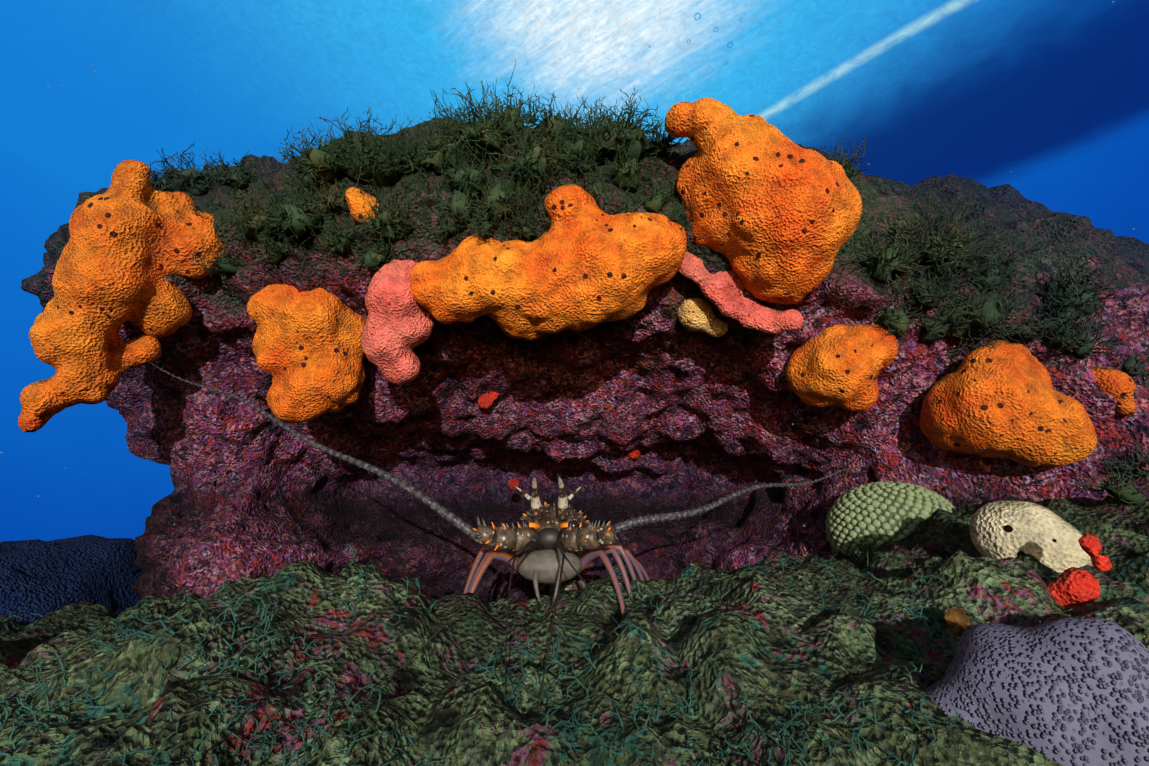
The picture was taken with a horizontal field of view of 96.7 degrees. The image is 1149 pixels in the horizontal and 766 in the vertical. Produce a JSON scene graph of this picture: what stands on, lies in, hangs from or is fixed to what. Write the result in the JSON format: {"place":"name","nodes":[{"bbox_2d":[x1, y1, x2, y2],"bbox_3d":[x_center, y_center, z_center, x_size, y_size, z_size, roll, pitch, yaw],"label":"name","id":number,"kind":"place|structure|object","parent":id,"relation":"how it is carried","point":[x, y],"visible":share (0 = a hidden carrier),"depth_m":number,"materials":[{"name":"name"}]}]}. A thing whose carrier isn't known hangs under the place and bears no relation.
{"place":"outdoors","nodes":[
{"label":"outdoors","id":0,"kind":"place"},
{"bbox_2d":[132,0,1001,143],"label":"water surface","id":1,"kind":"object","parent":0,"point":[399,60],"visible":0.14,"depth_m":6.88,"materials":[{"name":"blue liquid"}]},
{"bbox_2d":[754,0,1148,185],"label":"boat hull","id":2,"kind":"object","parent":1,"relation":"on","point":[1052,78],"visible":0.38,"depth_m":7.15,"materials":[{"name":"plastic"}]},
{"bbox_2d":[0,1,1134,741],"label":"water particles","id":3,"kind":"object","parent":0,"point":[688,43],"visible":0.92,"depth_m":0.96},
{"bbox_2d":[0,486,1148,765],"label":"reef rock","id":4,"kind":"object","parent":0,"point":[768,636],"visible":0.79,"depth_m":0.33,"materials":[{"name":"green stone"}]},
{"bbox_2d":[0,534,144,621],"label":"distant rock","id":5,"kind":"object","parent":4,"relation":"on","point":[40,577],"visible":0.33,"depth_m":0.84,"materials":[{"name":"blue stone"}]},
{"bbox_2d":[0,544,969,765],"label":"algae turf","id":6,"kind":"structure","parent":4,"relation":"on","point":[237,661],"depth_m":0.29,"materials":[{"name":"green plant"}]},
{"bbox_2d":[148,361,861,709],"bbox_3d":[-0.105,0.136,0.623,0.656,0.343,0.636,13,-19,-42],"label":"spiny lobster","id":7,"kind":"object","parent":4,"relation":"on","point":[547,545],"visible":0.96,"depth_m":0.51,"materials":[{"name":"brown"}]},
{"bbox_2d":[21,117,1148,601],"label":"rock ledge","id":8,"kind":"object","parent":4,"relation":"on","point":[699,419],"visible":0.31,"depth_m":0.84,"materials":[{"name":"purple stone"}]},
{"bbox_2d":[18,160,230,431],"bbox_3d":[-0.608,-0.113,0.694,0.215,0.360,0.139,0,-14,2],"label":"sponge","id":9,"kind":"object","parent":8,"relation":"attached to","point":[134,236],"visible":0.96,"depth_m":0.67},
{"bbox_2d":[247,284,365,422],"bbox_3d":[-0.402,-0.051,0.780,0.161,0.224,0.131,0,-14,2],"label":"sponge","id":10,"kind":"object","parent":8,"relation":"attached to","point":[307,349],"visible":0.9,"depth_m":0.74},
{"bbox_2d":[345,187,378,223],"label":"sponge","id":11,"kind":"object","parent":8,"relation":"attached to","point":[357,201],"visible":0.48,"depth_m":0.70},
{"bbox_2d":[361,259,433,384],"bbox_3d":[-0.255,-0.093,0.741,0.096,0.182,0.095,11,-18,-37],"label":"sea sponge","id":12,"kind":"object","parent":8,"relation":"on","point":[398,328],"visible":0.88,"depth_m":0.71},
{"bbox_2d":[478,392,498,408],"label":"red sponge","id":13,"kind":"object","parent":8,"relation":"attached to","point":[487,400],"visible":1,"depth_m":0.91},
{"bbox_2d":[410,184,686,340],"bbox_3d":[-0.039,-0.171,0.733,0.393,0.205,0.137,0,-14,2],"label":"sponge","id":14,"kind":"object","parent":8,"relation":"on","point":[586,262],"visible":0.98,"depth_m":0.69},
{"bbox_2d":[509,447,640,488],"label":"red sponge","id":15,"kind":"object","parent":8,"relation":"attached to","point":[634,453],"visible":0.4,"depth_m":1.06},
{"bbox_2d":[115,62,1148,506],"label":"algae bushes","id":16,"kind":"object","parent":8,"relation":"on","point":[601,128],"visible":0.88,"depth_m":0.70,"materials":[{"name":"green plant"}]},
{"bbox_2d":[677,297,727,336],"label":"sponge","id":17,"kind":"object","parent":8,"relation":"on","point":[696,314],"visible":1,"depth_m":0.76},
{"bbox_2d":[678,250,803,333],"bbox_3d":[0.226,-0.132,0.726,0.180,0.131,0.036,0,-14,2],"label":"sea sponge","id":18,"kind":"object","parent":8,"relation":"attached to","point":[721,291],"visible":0.94,"depth_m":0.72},
{"bbox_2d":[664,98,861,304],"bbox_3d":[0.253,-0.249,0.703,0.254,0.268,0.159,0,-14,2],"label":"sponge","id":19,"kind":"object","parent":8,"relation":"on","point":[775,217],"visible":0.94,"depth_m":0.66},
{"bbox_2d":[785,324,897,411],"bbox_3d":[0.392,-0.022,0.757,0.146,0.131,0.108,0,-14,2],"label":"sponge","id":20,"kind":"object","parent":8,"relation":"attached to","point":[821,371],"visible":1,"depth_m":0.72},
{"bbox_2d":[825,481,957,555],"bbox_3d":[0.464,0.217,0.741,0.186,0.147,0.148,0,-14,2],"label":"star coral","id":21,"kind":"object","parent":8,"relation":"attached to","point":[876,513],"visible":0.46,"depth_m":0.71},
{"bbox_2d":[920,340,1096,466],"bbox_3d":[0.578,0.028,0.700,0.169,0.176,0.130,0,-14,2],"label":"sponge","id":22,"kind":"object","parent":8,"relation":"attached to","point":[1005,399],"visible":1,"depth_m":0.65},
{"bbox_2d":[1090,366,1136,415],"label":"sponge","id":23,"kind":"object","parent":8,"relation":"on","point":[1119,385],"visible":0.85,"depth_m":0.66},
{"bbox_2d":[944,607,971,632],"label":"sea sponge","id":24,"kind":"object","parent":4,"relation":"on","point":[957,619],"visible":0.94,"depth_m":0.37},
{"bbox_2d":[970,501,1092,572],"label":"sea sponge","id":25,"kind":"object","parent":4,"relation":"on","point":[1037,528],"visible":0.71,"depth_m":0.47,"materials":[{"name":"beige"}]},
{"bbox_2d":[1004,525,1056,555],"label":"sponge holes","id":26,"kind":"object","parent":25,"relation":"attached to","point":[1008,528],"visible":1,"depth_m":0.47,"materials":[{"name":"black"}]},
{"bbox_2d":[925,618,1148,765],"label":"coral","id":27,"kind":"object","parent":4,"relation":"on","point":[1068,691],"visible":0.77,"depth_m":0.26},
{"bbox_2d":[1047,532,1111,609],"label":"red sponge","id":28,"kind":"object","parent":4,"relation":"on","point":[1071,587],"visible":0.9,"depth_m":0.41},
{"bbox_2d":[0,0,1148,541],"label":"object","id":29,"kind":"structure","parent":0,"point":[58,143],"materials":[{"name":"blue liquid"}]}
]}

